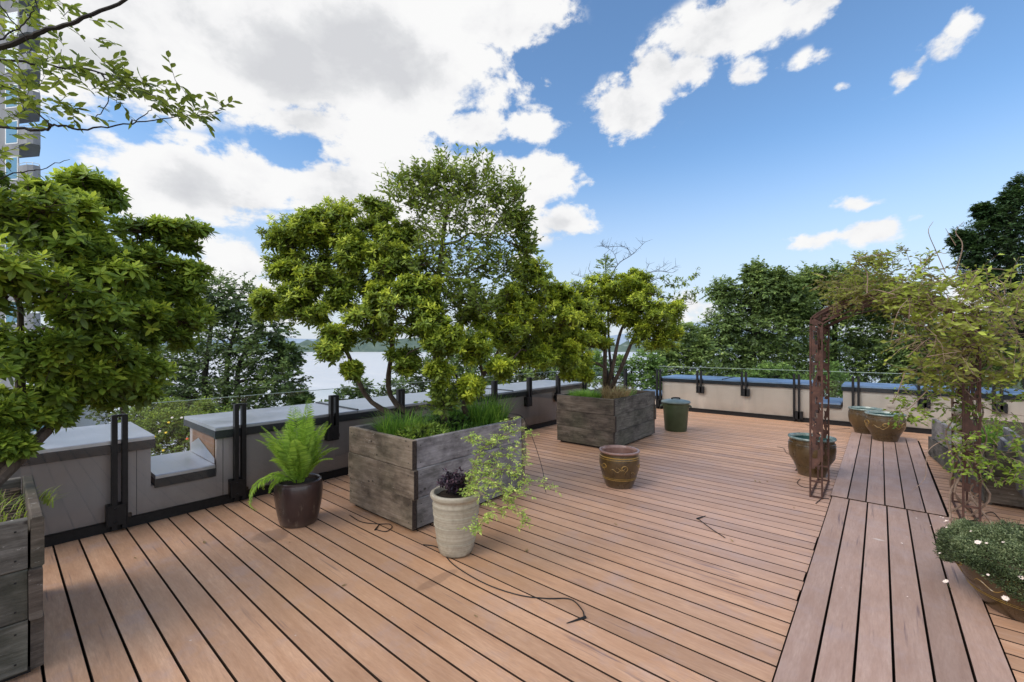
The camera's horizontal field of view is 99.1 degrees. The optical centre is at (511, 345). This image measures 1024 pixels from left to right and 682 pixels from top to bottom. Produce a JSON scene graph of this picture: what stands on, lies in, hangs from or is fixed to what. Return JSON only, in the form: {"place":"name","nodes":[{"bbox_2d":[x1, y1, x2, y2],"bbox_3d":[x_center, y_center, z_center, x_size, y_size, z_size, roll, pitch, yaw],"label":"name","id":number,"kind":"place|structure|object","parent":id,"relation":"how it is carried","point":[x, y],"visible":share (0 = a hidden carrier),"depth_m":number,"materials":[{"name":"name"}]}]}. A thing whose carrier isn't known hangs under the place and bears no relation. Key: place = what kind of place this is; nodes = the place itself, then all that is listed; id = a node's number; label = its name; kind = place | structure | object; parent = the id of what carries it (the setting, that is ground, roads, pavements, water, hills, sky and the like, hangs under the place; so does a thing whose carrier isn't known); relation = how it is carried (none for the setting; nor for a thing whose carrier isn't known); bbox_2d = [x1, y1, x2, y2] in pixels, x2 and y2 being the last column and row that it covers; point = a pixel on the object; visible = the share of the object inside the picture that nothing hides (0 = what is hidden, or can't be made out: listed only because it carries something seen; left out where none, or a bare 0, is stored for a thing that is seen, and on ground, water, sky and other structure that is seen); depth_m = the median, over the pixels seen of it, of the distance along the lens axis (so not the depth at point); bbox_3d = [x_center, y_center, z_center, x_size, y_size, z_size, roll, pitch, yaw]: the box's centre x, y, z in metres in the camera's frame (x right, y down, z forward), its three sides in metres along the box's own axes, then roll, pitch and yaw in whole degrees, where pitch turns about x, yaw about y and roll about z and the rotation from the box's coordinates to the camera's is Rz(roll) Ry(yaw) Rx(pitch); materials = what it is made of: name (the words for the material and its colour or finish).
{"place":"outdoors","nodes":[
{"label":"outdoors","id":0,"kind":"place"},
{"bbox_2d":[359,407,438,435],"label":"ornamental grass","id":1,"kind":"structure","parent":0,"point":[392,425],"depth_m":4.30,"materials":[{"name":"green plant"}]},
{"bbox_2d":[416,403,468,421],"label":"ornamental grass","id":2,"kind":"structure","parent":0,"point":[450,407],"depth_m":4.99,"materials":[{"name":"green plant"}]},
{"bbox_2d":[411,420,489,437],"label":"ornamental grass","id":3,"kind":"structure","parent":0,"point":[452,430],"depth_m":4.31,"materials":[{"name":"green plant"}]},
{"bbox_2d":[26,352,888,454],"bbox_3d":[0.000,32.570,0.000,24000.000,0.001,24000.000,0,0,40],"label":"lake","id":4,"kind":"structure","parent":0,"point":[330,379],"depth_m":512.53,"materials":[{"name":"liquid"}]},
{"bbox_2d":[456,390,523,425],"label":"ornamental grass","id":5,"kind":"object","parent":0,"point":[491,414],"depth_m":4.62,"materials":[{"name":"green plant"}]},
{"bbox_2d":[128,337,882,351],"bbox_3d":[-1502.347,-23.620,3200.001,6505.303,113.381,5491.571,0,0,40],"label":"shore","id":6,"kind":"structure","parent":0,"point":[378,347],"depth_m":2343.48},
{"bbox_2d":[5,408,1023,681],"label":"deck","id":7,"kind":"structure","parent":0,"point":[659,582],"depth_m":2.89,"materials":[{"name":"brown wood"}]},
{"bbox_2d":[0,475,44,681],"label":"wooden planter","id":8,"kind":"object","parent":7,"relation":"on","point":[22,554],"visible":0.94,"depth_m":2.06,"materials":[{"name":"grey wood"}]},
{"bbox_2d":[0,488,21,518],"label":"weeds","id":9,"kind":"object","parent":8,"relation":"on","point":[7,502],"visible":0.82,"depth_m":2.40,"materials":[{"name":"green plant"}]},
{"bbox_2d":[0,485,65,521],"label":"weeds","id":10,"kind":"object","parent":8,"relation":"on","point":[46,499],"visible":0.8,"depth_m":2.45,"materials":[{"name":"green plant"}]},
{"bbox_2d":[0,162,223,486],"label":"evergreen shrub","id":11,"kind":"object","parent":8,"relation":"in","point":[76,360],"visible":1,"depth_m":2.80,"materials":[{"name":"green plant"}]},
{"bbox_2d":[0,0,242,178],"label":"overhanging tree","id":12,"kind":"object","parent":8,"relation":"on","point":[30,83],"visible":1,"depth_m":2.23,"materials":[{"name":"green plant"}]},
{"bbox_2d":[274,473,322,527],"bbox_3d":[-1.896,1.377,3.884,0.394,0.385,0.394,0,0,40],"label":"glazed pot","id":13,"kind":"object","parent":7,"relation":"on","point":[297,505],"visible":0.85,"depth_m":3.74,"materials":[{"name":"brown ceramic"}]},
{"bbox_2d":[248,400,335,510],"bbox_3d":[-1.935,0.924,3.866,0.636,0.901,0.735,0,0,40],"label":"fern","id":14,"kind":"object","parent":13,"relation":"in","point":[297,459],"visible":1,"depth_m":3.82,"materials":[{"name":"green plant"}]},
{"bbox_2d":[349,515,391,531],"bbox_3d":[-1.255,1.564,3.880,0.570,0.014,0.159,0,0,40],"label":"drip tube","id":15,"kind":"object","parent":7,"relation":"on","point":[375,529],"visible":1,"depth_m":3.83,"materials":[{"name":"brown plastic"}]},
{"bbox_2d":[348,411,525,530],"bbox_3d":[-0.724,1.182,4.533,1.044,0.776,1.512,0,0,40],"label":"wooden planter","id":16,"kind":"object","parent":7,"relation":"on","point":[394,478],"visible":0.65,"depth_m":3.96,"materials":[{"name":"grey wood"}]},
{"bbox_2d":[247,193,452,419],"bbox_3d":[-1.625,-0.380,4.404,2.130,2.583,1.521,0,0,40],"label":"evergreen shrub","id":17,"kind":"object","parent":16,"relation":"in","point":[305,277],"visible":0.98,"depth_m":4.27,"materials":[{"name":"green plant"}]},
{"bbox_2d":[395,421,449,439],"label":"leafy plant","id":18,"kind":"object","parent":16,"relation":"in","point":[422,430],"visible":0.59,"depth_m":4.03,"materials":[{"name":"green plant"}]},
{"bbox_2d":[422,408,482,431],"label":"leafy plant","id":19,"kind":"object","parent":16,"relation":"in","point":[457,420],"visible":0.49,"depth_m":4.51,"materials":[{"name":"green plant"}]},
{"bbox_2d":[372,142,543,427],"bbox_3d":[-0.508,-0.608,4.507,1.833,2.995,1.154,0,0,-3],"label":"feathery tree","id":20,"kind":"object","parent":16,"relation":"in","point":[517,219],"visible":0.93,"depth_m":4.45,"materials":[{"name":"green plant"}]},
{"bbox_2d":[410,254,600,421],"bbox_3d":[0.063,-0.109,5.029,1.103,2.017,2.714,0,0,40],"label":"evergreen shrub","id":21,"kind":"object","parent":16,"relation":"in","point":[549,342],"visible":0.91,"depth_m":4.86,"materials":[{"name":"green plant"}]},
{"bbox_2d":[430,484,481,557],"bbox_3d":[-0.427,1.337,3.330,0.392,0.466,0.392,0,0,40],"label":"stoneware pot","id":22,"kind":"object","parent":7,"relation":"on","point":[452,512],"visible":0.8,"depth_m":3.19,"materials":[{"name":"ceramic"}]},
{"bbox_2d":[436,466,469,494],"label":"purple plant","id":23,"kind":"object","parent":22,"relation":"on","point":[453,483],"visible":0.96,"depth_m":3.30,"materials":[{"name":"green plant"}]},
{"bbox_2d":[457,417,561,535],"bbox_3d":[-0.026,0.898,3.117,0.734,0.732,0.558,0,0,-8],"label":"trailing plant","id":24,"kind":"object","parent":22,"relation":"in","point":[472,484],"visible":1,"depth_m":3.10,"materials":[{"name":"green plant"}]},
{"bbox_2d":[423,544,586,622],"bbox_3d":[-0.135,1.564,2.972,1.460,0.014,0.219,0,0,40],"label":"drip tube","id":25,"kind":"object","parent":7,"relation":"on","point":[582,618],"visible":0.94,"depth_m":2.72,"materials":[{"name":"brown plastic"}]},
{"bbox_2d":[509,413,545,491],"bbox_3d":[0.202,1.083,4.540,0.138,0.699,0.626,0,0,-36],"label":"drip tube","id":26,"kind":"object","parent":7,"relation":"on","point":[536,449],"visible":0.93,"depth_m":4.56,"materials":[{"name":"black plastic"}]},
{"bbox_2d":[557,388,655,447],"bbox_3d":[1.636,1.184,7.410,1.050,0.771,1.574,0,0,40],"label":"wooden planter","id":27,"kind":"object","parent":7,"relation":"on","point":[594,422],"visible":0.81,"depth_m":6.88,"materials":[{"name":"grey wood"}]},
{"bbox_2d":[568,267,688,397],"bbox_3d":[1.709,-0.196,7.086,2.316,2.220,1.351,0,0,-5],"label":"evergreen shrub","id":28,"kind":"object","parent":27,"relation":"in","point":[643,315],"visible":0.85,"depth_m":6.88,"materials":[{"name":"green plant"}]},
{"bbox_2d":[572,240,710,389],"bbox_3d":[2.164,-0.476,7.336,2.343,2.737,0.573,0,0,-4],"label":"half bare tree","id":29,"kind":"object","parent":27,"relation":"on","point":[660,295],"visible":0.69,"depth_m":7.28,"materials":[{"name":"green plant"}]},
{"bbox_2d":[599,445,639,488],"bbox_3d":[1.207,1.367,4.909,0.451,0.405,0.450,0,0,40],"label":"glazed pot","id":30,"kind":"object","parent":7,"relation":"on","point":[619,466],"visible":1,"depth_m":4.75,"materials":[{"name":"brown ceramic"}]},
{"bbox_2d":[660,397,691,431],"bbox_3d":[3.044,1.262,8.109,0.515,0.616,0.515,0,0,-31],"label":"rubbish bin","id":31,"kind":"object","parent":7,"relation":"on","point":[675,411],"visible":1,"depth_m":7.93,"materials":[{"name":"green plastic"}]},
{"bbox_2d":[696,516,724,537],"bbox_3d":[1.708,1.564,3.791,0.109,0.014,0.462,0,0,6],"label":"drip tube","id":32,"kind":"object","parent":7,"relation":"on","point":[698,518],"visible":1,"depth_m":3.81,"materials":[{"name":"black plastic"}]},
{"bbox_2d":[788,432,836,477],"bbox_3d":[3.652,1.337,5.318,0.497,0.465,0.497,0,0,40],"label":"glazed pot","id":33,"kind":"object","parent":7,"relation":"on","point":[798,446],"visible":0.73,"depth_m":5.20,"materials":[{"name":"brown ceramic"}]},
{"bbox_2d":[848,406,883,434],"bbox_3d":[6.311,1.340,7.785,0.507,0.460,0.507,0,0,40],"label":"glazed pot","id":34,"kind":"object","parent":7,"relation":"on","point":[856,415],"visible":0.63,"depth_m":7.71,"materials":[{"name":"brown ceramic"}]},
{"bbox_2d":[830,432,946,516],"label":"walkway","id":35,"kind":"structure","parent":7,"relation":"on","point":[930,499],"depth_m":5.17,"materials":[{"name":"brown wood"}]},
{"bbox_2d":[864,411,906,441],"bbox_3d":[6.123,1.327,7.159,0.532,0.445,0.536,0,0,40],"label":"glazed pot","id":36,"kind":"object","parent":35,"relation":"on","point":[875,422],"visible":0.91,"depth_m":7.01,"materials":[{"name":"brown ceramic"}]},
{"bbox_2d":[773,496,1014,681],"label":"walkway","id":37,"kind":"structure","parent":7,"relation":"on","point":[912,662],"depth_m":2.55,"materials":[{"name":"brown wood"}]},
{"bbox_2d":[809,292,980,522],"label":"garden arch","id":38,"kind":"structure","parent":7,"relation":"on","point":[816,417],"depth_m":4.46,"materials":[{"name":"metal"}]},
{"bbox_2d":[802,222,1023,523],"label":"climbing vine","id":39,"kind":"object","parent":38,"relation":"attached to","point":[922,313],"visible":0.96,"depth_m":3.73,"materials":[{"name":"green plant"}]},
{"bbox_2d":[951,404,961,414],"bbox_3d":[4.126,0.593,4.050,0.071,0.101,0.069,0,0,40],"label":"hanging ornament","id":40,"kind":"object","parent":38,"relation":"hanging from","point":[957,412],"visible":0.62,"depth_m":4.03,"materials":[{"name":"white ceramic"}]},
{"bbox_2d":[951,422,961,429],"bbox_3d":[4.126,0.732,4.050,0.071,0.101,0.069,0,0,40],"label":"hanging ornament","id":41,"kind":"object","parent":38,"relation":"hanging from","point":[952,424],"visible":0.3,"depth_m":4.04,"materials":[{"name":"white ceramic"}]},
{"bbox_2d":[952,433,961,443],"bbox_3d":[4.132,0.865,4.050,0.071,0.101,0.069,0,0,40],"label":"hanging ornament","id":42,"kind":"object","parent":38,"relation":"hanging from","point":[953,441],"visible":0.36,"depth_m":4.03,"materials":[{"name":"white ceramic"}]},
{"bbox_2d":[928,418,1023,507],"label":"wooden planter","id":43,"kind":"object","parent":7,"relation":"on","point":[1011,494],"visible":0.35,"depth_m":4.33,"materials":[{"name":"grey wood"}]},
{"bbox_2d":[940,417,1020,444],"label":"weeds","id":44,"kind":"object","parent":43,"relation":"on","point":[989,434],"visible":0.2,"depth_m":5.41,"materials":[{"name":"green plant"}]},
{"bbox_2d":[950,532,1023,622],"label":"glazed pot","id":45,"kind":"object","parent":7,"relation":"on","point":[989,594],"visible":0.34,"depth_m":2.52,"materials":[{"name":"brown ceramic"}]},
{"bbox_2d":[931,512,1023,604],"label":"flowering ground cover","id":46,"kind":"object","parent":45,"relation":"in","point":[1003,543],"visible":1,"depth_m":2.56,"materials":[{"name":"plant"}]},
{"bbox_2d":[19,0,1023,339],"label":"sky","id":47,"kind":"structure","parent":0,"point":[720,135],"materials":[{"name":"blue"}]},
{"bbox_2d":[41,438,1005,681],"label":"roof slab","id":48,"kind":"structure","parent":0,"point":[893,670],"depth_m":2.93,"materials":[{"name":"black"}]},
{"bbox_2d":[10,380,582,558],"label":"parapet wall","id":49,"kind":"structure","parent":48,"relation":"attached to","point":[75,463],"depth_m":4.18,"materials":[{"name":"grey paint"}]},
{"bbox_2d":[84,366,626,530],"bbox_3d":[-0.875,1.027,6.627,0.110,1.046,11.770,0,0,40],"label":"glass railing","id":50,"kind":"object","parent":49,"relation":"attached to","point":[116,513],"visible":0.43,"depth_m":4.35,"materials":[{"name":"grey"}]},
{"bbox_2d":[646,374,1023,433],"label":"parapet wall","id":51,"kind":"structure","parent":48,"relation":"attached to","point":[769,398],"depth_m":9.18,"materials":[{"name":"beige paint"}]},
{"bbox_2d":[656,366,1007,420],"bbox_3d":[6.545,1.027,8.429,7.691,1.046,0.080,0,0,40],"label":"glass railing","id":52,"kind":"object","parent":51,"relation":"attached to","point":[798,414],"visible":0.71,"depth_m":8.95,"materials":[{"name":"grey"}]},
{"bbox_2d":[565,386,602,397],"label":"ornamental grass","id":53,"kind":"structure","parent":0,"point":[583,393],"depth_m":7.12,"materials":[{"name":"green plant"}]},
{"bbox_2d":[162,322,1017,345],"bbox_3d":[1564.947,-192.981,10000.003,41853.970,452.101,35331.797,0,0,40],"label":"hills","id":54,"kind":"structure","parent":0,"point":[623,338],"depth_m":7349.57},
{"bbox_2d":[591,382,636,398],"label":"ornamental grass","id":55,"kind":"object","parent":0,"point":[608,393],"depth_m":6.89,"materials":[{"name":"beige plant"}]},
{"bbox_2d":[599,385,638,395],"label":"ornamental grass","id":56,"kind":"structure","parent":0,"point":[629,393],"depth_m":7.54,"materials":[{"name":"beige plant"}]},
{"bbox_2d":[907,347,1022,388],"bbox_3d":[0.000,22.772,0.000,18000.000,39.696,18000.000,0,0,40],"label":"ground","id":57,"kind":"structure","parent":0,"point":[1018,385],"depth_m":173.28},
{"bbox_2d":[0,0,40,388],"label":"apartment tower","id":58,"kind":"structure","parent":57,"relation":"on","point":[13,142],"depth_m":38.09,"materials":[{"name":"grey concrete"}]},
{"bbox_2d":[5,305,16,323],"bbox_3d":[-43.782,-2.902,38.146,1.468,2.050,0.050,0,0,10],"label":"window","id":59,"kind":"structure","parent":58,"relation":"in","point":[9,319],"depth_m":38.11,"materials":[{"name":"blue glass"}]},
{"bbox_2d":[5,156,17,179],"bbox_3d":[-43.782,-15.509,38.146,1.468,2.050,0.050,0,0,10],"label":"window","id":60,"kind":"structure","parent":58,"relation":"in","point":[14,163],"depth_m":38.08,"materials":[{"name":"white"}]},
{"bbox_2d":[5,120,17,144],"bbox_3d":[-43.782,-18.661,38.146,1.468,2.050,0.050,0,0,10],"label":"window","id":61,"kind":"structure","parent":58,"relation":"in","point":[9,139],"depth_m":38.11,"materials":[{"name":"white"}]},
{"bbox_2d":[5,84,17,108],"bbox_3d":[-43.782,-21.813,38.146,1.468,2.050,0.050,0,0,10],"label":"window","id":62,"kind":"structure","parent":58,"relation":"in","point":[6,91],"depth_m":38.13,"materials":[{"name":"white"}]},
{"bbox_2d":[5,48,17,72],"bbox_3d":[-43.782,-24.965,38.146,1.468,2.050,0.050,0,0,10],"label":"window","id":63,"kind":"structure","parent":58,"relation":"in","point":[8,56],"depth_m":38.15,"materials":[{"name":"white glass"}]},
{"bbox_2d":[5,11,17,36],"bbox_3d":[-43.782,-28.117,38.146,1.468,2.050,0.050,0,0,10],"label":"window","id":64,"kind":"structure","parent":58,"relation":"in","point":[13,15],"depth_m":38.10,"materials":[{"name":"white glass"}]},
{"bbox_2d":[31,405,108,430],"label":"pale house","id":65,"kind":"structure","parent":57,"relation":"on","point":[83,421],"depth_m":20.32,"materials":[{"name":"white"}]},
{"bbox_2d":[0,246,217,441],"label":"broadleaf tree","id":66,"kind":"object","parent":57,"relation":"on","point":[108,415],"visible":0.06,"depth_m":18.20,"materials":[{"name":"green plant"}]},
{"bbox_2d":[118,395,239,455],"bbox_3d":[-6.708,2.222,8.755,2.490,2.373,1.315,0,0,-4],"label":"garden shrub","id":67,"kind":"object","parent":57,"relation":"on","point":[149,421],"visible":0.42,"depth_m":8.56,"materials":[{"name":"green plant"}]},
{"bbox_2d":[115,267,315,419],"bbox_3d":[-10.049,1.129,14.925,7.245,7.789,3.461,0,0,5],"label":"broadleaf tree","id":68,"kind":"object","parent":57,"relation":"on","point":[281,361],"visible":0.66,"depth_m":14.65,"materials":[{"name":"green plant"}]},
{"bbox_2d":[318,377,407,401],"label":"broadleaf tree","id":69,"kind":"object","parent":57,"relation":"on","point":[351,393],"visible":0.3,"depth_m":23.80,"materials":[{"name":"green plant"}]},
{"bbox_2d":[391,327,476,394],"bbox_3d":[-4.431,3.450,26.041,6.052,9.377,3.125,0,0,8],"label":"broadleaf tree","id":70,"kind":"object","parent":57,"relation":"on","point":[418,380],"visible":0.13,"depth_m":25.81,"materials":[{"name":"green plant"}]},
{"bbox_2d":[447,333,607,389],"bbox_3d":[0.514,2.136,20.015,7.931,6.478,2.819,0,0,0],"label":"broadleaf tree","id":71,"kind":"object","parent":57,"relation":"on","point":[460,368],"visible":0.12,"depth_m":19.60,"materials":[{"name":"green plant"}]},
{"bbox_2d":[587,346,668,389],"bbox_3d":[3.721,1.690,13.989,2.809,3.437,1.161,0,0,4],"label":"garden shrub","id":72,"kind":"object","parent":57,"relation":"on","point":[652,362],"visible":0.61,"depth_m":13.85,"materials":[{"name":"green plant"}]},
{"bbox_2d":[647,320,734,385],"bbox_3d":[7.694,1.990,19.009,3.996,6.335,2.065,0,0,-8],"label":"broadleaf tree","id":73,"kind":"object","parent":57,"relation":"on","point":[697,353],"visible":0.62,"depth_m":18.69,"materials":[{"name":"green plant"}]},
{"bbox_2d":[690,255,820,378],"bbox_3d":[13.393,1.090,23.797,7.226,12.003,4.450,0,0,-16],"label":"chestnut tree","id":74,"kind":"object","parent":57,"relation":"on","point":[780,287],"visible":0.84,"depth_m":23.46,"materials":[{"name":"green plant"}]},
{"bbox_2d":[728,360,805,379],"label":"garden shrub","id":75,"kind":"object","parent":57,"relation":"on","point":[759,371],"visible":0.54,"depth_m":15.88,"materials":[{"name":"green plant"}]},
{"bbox_2d":[801,360,856,397],"bbox_3d":[9.882,2.245,13.508,1.757,3.704,1.116,0,0,-12],"label":"garden shrub","id":76,"kind":"object","parent":57,"relation":"on","point":[836,392],"visible":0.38,"depth_m":13.38,"materials":[{"name":"green plant"}]},
{"bbox_2d":[782,258,908,397],"bbox_3d":[18.716,0.900,24.981,8.300,11.904,4.071,0,0,-1],"label":"chestnut tree","id":77,"kind":"object","parent":57,"relation":"on","point":[854,347],"visible":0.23,"depth_m":24.39,"materials":[{"name":"green plant"}]},
{"bbox_2d":[860,275,1022,388],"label":"chestnut tree","id":78,"kind":"object","parent":57,"relation":"on","point":[901,360],"visible":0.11,"depth_m":22.71,"materials":[{"name":"green plant"}]},
{"bbox_2d":[944,172,1023,388],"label":"cedar tree","id":79,"kind":"object","parent":57,"relation":"on","point":[980,238],"visible":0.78,"depth_m":19.76,"materials":[{"name":"green plant"}]}
]}

